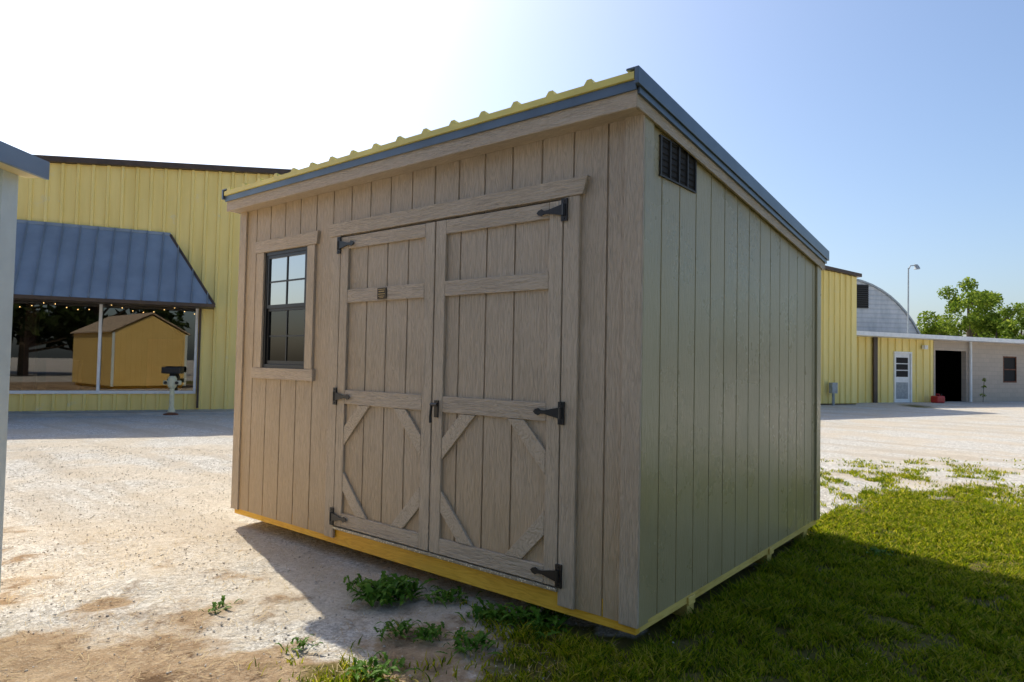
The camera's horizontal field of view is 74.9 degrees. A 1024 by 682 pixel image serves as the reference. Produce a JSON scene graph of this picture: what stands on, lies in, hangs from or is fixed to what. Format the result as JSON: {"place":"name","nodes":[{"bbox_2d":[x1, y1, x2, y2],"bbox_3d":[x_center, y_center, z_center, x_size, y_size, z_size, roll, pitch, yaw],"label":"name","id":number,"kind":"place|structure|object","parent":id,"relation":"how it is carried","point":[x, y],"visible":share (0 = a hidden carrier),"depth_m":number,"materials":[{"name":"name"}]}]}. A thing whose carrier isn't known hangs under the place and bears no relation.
{"place":"outdoors","nodes":[
{"label":"outdoors","id":0,"kind":"place"},
{"bbox_2d":[8,409,233,416],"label":"pavement","id":1,"kind":"structure","parent":0,"point":[109,413],"depth_m":15.10,"materials":[{"name":"concrete"}]},
{"bbox_2d":[0,396,1023,681],"bbox_3d":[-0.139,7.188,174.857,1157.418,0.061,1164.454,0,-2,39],"label":"ground","id":2,"kind":"structure","parent":0,"point":[896,434],"depth_m":4.33,"materials":[{"name":"beige gravel"}]},
{"bbox_2d":[0,141,49,585],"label":"shed","id":3,"kind":"structure","parent":2,"relation":"on","point":[15,163],"depth_m":3.44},
{"bbox_2d":[161,367,183,414],"bbox_3d":[-7.894,1.157,15.520,0.445,1.100,0.400,1,-2,0],"label":"pedestal viewer","id":4,"kind":"object","parent":2,"relation":"on","point":[172,382],"visible":1,"depth_m":15.45,"materials":[{"name":"metal"}]},
{"bbox_2d":[198,595,242,612],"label":"weed plant","id":5,"kind":"object","parent":2,"relation":"on","point":[223,598],"visible":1,"depth_m":3.56,"materials":[{"name":"green plant"}]},
{"bbox_2d":[276,634,322,651],"bbox_3d":[-0.992,1.401,3.113,0.148,0.043,0.223,-5,-6,72],"label":"weed plant","id":6,"kind":"object","parent":2,"relation":"on","point":[302,643],"visible":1,"depth_m":3.09,"materials":[{"name":"green plant"}]},
{"bbox_2d":[0,529,632,681],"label":"dry straw","id":7,"kind":"object","parent":2,"relation":"on","point":[245,611],"visible":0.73,"depth_m":3.43,"materials":[{"name":"beige"}]},
{"bbox_2d":[343,573,367,589],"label":"weed plant","id":8,"kind":"object","parent":2,"relation":"on","point":[353,582],"visible":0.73,"depth_m":3.99,"materials":[{"name":"green plant"}]},
{"bbox_2d":[345,651,422,681],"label":"weed plant","id":9,"kind":"object","parent":2,"relation":"on","point":[359,667],"visible":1,"depth_m":2.86,"materials":[{"name":"green plant"}]},
{"bbox_2d":[346,570,445,606],"bbox_3d":[-0.673,1.401,3.828,0.539,0.104,0.582,0,-2,39],"label":"weed plant","id":10,"kind":"object","parent":2,"relation":"on","point":[382,590],"visible":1,"depth_m":3.76,"materials":[{"name":"green plant"}]},
{"bbox_2d":[373,619,432,641],"bbox_3d":[-0.535,1.414,3.291,0.290,0.046,0.232,2,-2,-16],"label":"weed plant","id":11,"kind":"object","parent":2,"relation":"on","point":[400,628],"visible":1,"depth_m":3.28,"materials":[{"name":"green plant"}]},
{"bbox_2d":[410,621,452,642],"bbox_3d":[-0.405,1.413,3.269,0.213,0.051,0.259,2,-2,-23],"label":"weed plant","id":12,"kind":"object","parent":2,"relation":"on","point":[426,632],"visible":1,"depth_m":3.24,"materials":[{"name":"green plant"}]},
{"bbox_2d":[8,155,861,410],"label":"yellow building","id":13,"kind":"structure","parent":2,"relation":"on","point":[126,273],"depth_m":15.79,"materials":[{"name":"metal"}]},
{"bbox_2d":[9,300,198,393],"bbox_3d":[-11.128,-0.027,14.934,7.422,2.405,0.090,2,-2,-24],"label":"shop window","id":14,"kind":"structure","parent":13,"relation":"in","point":[57,347],"depth_m":15.61,"materials":[{"name":"clear glass"}]},
{"bbox_2d":[421,585,482,608],"bbox_3d":[-0.370,1.426,3.795,0.324,0.061,0.318,0,-2,39],"label":"weed plant","id":15,"kind":"object","parent":2,"relation":"on","point":[447,595],"visible":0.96,"depth_m":3.75,"materials":[{"name":"green plant"}]},
{"bbox_2d":[437,627,502,654],"bbox_3d":[-0.205,1.411,3.153,0.320,0.056,0.265,1,-2,-6],"label":"weed plant","id":16,"kind":"object","parent":2,"relation":"on","point":[482,638],"visible":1,"depth_m":3.14,"materials":[{"name":"green plant"}]},
{"bbox_2d":[455,597,517,623],"bbox_3d":[-0.124,1.417,3.532,0.348,0.072,0.282,1,-2,9],"label":"weed plant","id":17,"kind":"object","parent":2,"relation":"on","point":[491,612],"visible":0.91,"depth_m":3.49,"materials":[{"name":"green plant"}]},
{"bbox_2d":[0,445,1022,681],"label":"gravel stones","id":18,"kind":"object","parent":2,"relation":"on","point":[228,618],"visible":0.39,"depth_m":5.02,"materials":[{"name":"beige gravel"}]},
{"bbox_2d":[222,65,828,634],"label":"wooden shed","id":19,"kind":"structure","parent":2,"relation":"on","point":[556,351],"depth_m":3.84,"materials":[{"name":"beige wood"}]},
{"bbox_2d":[251,231,319,380],"bbox_3d":[-1.711,-0.249,5.055,0.845,1.080,0.057,0,-2,39],"label":"window","id":20,"kind":"structure","parent":19,"relation":"in","point":[286,279],"depth_m":5.06,"materials":[{"name":"beige wood"}]},
{"bbox_2d":[329,222,436,550],"bbox_3d":[-0.849,0.264,4.300,0.957,1.971,0.052,0,-2,39],"label":"door","id":21,"kind":"structure","parent":19,"relation":"in","point":[383,394],"depth_m":4.28,"materials":[{"name":"beige wood"}]},
{"bbox_2d":[429,198,567,588],"bbox_3d":[-0.109,0.258,3.676,0.957,1.971,0.082,0,-2,39],"label":"door","id":22,"kind":"structure","parent":19,"relation":"in","point":[497,410],"depth_m":3.67,"materials":[{"name":"beige wood"}]},
{"bbox_2d":[494,602,571,638],"bbox_3d":[0.160,1.414,3.398,0.463,0.080,0.423,2,-2,-19],"label":"weed plant","id":23,"kind":"object","parent":2,"relation":"on","point":[536,616],"visible":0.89,"depth_m":3.43,"materials":[{"name":"green plant"}]},
{"bbox_2d":[829,383,837,404],"bbox_3d":[12.041,1.985,25.057,0.280,0.850,0.160,2,-2,-24],"label":"utility box","id":24,"kind":"object","parent":2,"relation":"on","point":[833,388],"visible":1,"depth_m":25.01,"materials":[{"name":"metal"}]},
{"bbox_2d":[866,546,894,556],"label":"weed plant","id":25,"kind":"object","parent":2,"relation":"on","point":[877,551],"visible":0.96,"depth_m":4.86,"materials":[{"name":"green plant"}]},
{"bbox_2d":[907,264,919,333],"bbox_3d":[21.644,-0.600,36.054,0.715,7.121,0.320,1,-2,0],"label":"lamp pole","id":26,"kind":"object","parent":2,"relation":"on","point":[916,267],"visible":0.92,"depth_m":36.08,"materials":[{"name":"metal"}]},
{"bbox_2d":[931,394,944,402],"bbox_3d":[18.271,2.457,28.674,0.544,0.390,0.320,2,-2,-24],"label":"fuel can","id":27,"kind":"object","parent":2,"relation":"on","point":[938,399],"visible":1,"depth_m":28.54,"materials":[{"name":"red plastic"}]},
{"bbox_2d":[856,331,1023,402],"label":"annex","id":28,"kind":"object","parent":2,"relation":"on","point":[899,367],"visible":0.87,"depth_m":29.34,"materials":[{"name":"yellow metal"}]},
{"bbox_2d":[893,351,911,402],"bbox_3d":[16.643,1.535,28.501,1.116,2.158,0.110,2,-2,-24],"label":"door","id":29,"kind":"structure","parent":28,"relation":"in","point":[902,361],"depth_m":28.52,"materials":[{"name":"white paint"}]},
{"bbox_2d":[1003,356,1016,382],"bbox_3d":[23.512,1.349,31.631,1.039,1.235,0.090,2,-2,-24],"label":"window","id":30,"kind":"structure","parent":28,"relation":"in","point":[1009,363],"depth_m":31.64,"materials":[{"name":"glass"}]},
{"bbox_2d":[916,277,1023,337],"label":"broadleaf tree","id":31,"kind":"object","parent":2,"relation":"on","point":[986,301],"visible":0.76,"depth_m":54.67,"materials":[{"name":"green plant"}]},
{"bbox_2d":[979,378,986,398],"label":"wall shrub","id":32,"kind":"object","parent":2,"relation":"on","point":[984,380],"visible":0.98,"depth_m":30.25,"materials":[{"name":"green plant"}]},
{"bbox_2d":[975,318,1023,339],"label":"broadleaf tree","id":33,"kind":"object","parent":2,"relation":"on","point":[998,327],"visible":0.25,"depth_m":51.38,"materials":[{"name":"green plant"}]},
{"bbox_2d":[989,303,1023,337],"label":"broadleaf tree","id":34,"kind":"object","parent":2,"relation":"on","point":[1002,312],"visible":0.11,"depth_m":62.51,"materials":[{"name":"green plant"}]},
{"bbox_2d":[0,0,1023,337],"label":"sky","id":35,"kind":"structure","parent":0,"point":[892,131],"materials":[{"name":"blue"}]},
{"bbox_2d":[247,457,1023,681],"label":"grass","id":36,"kind":"structure","parent":0,"point":[967,527],"depth_m":3.69,"materials":[{"name":"green plant"}]},
{"bbox_2d":[857,279,920,333],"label":"arched barn","id":37,"kind":"structure","parent":0,"point":[879,309],"depth_m":41.41,"materials":[{"name":"metal"}]}
]}

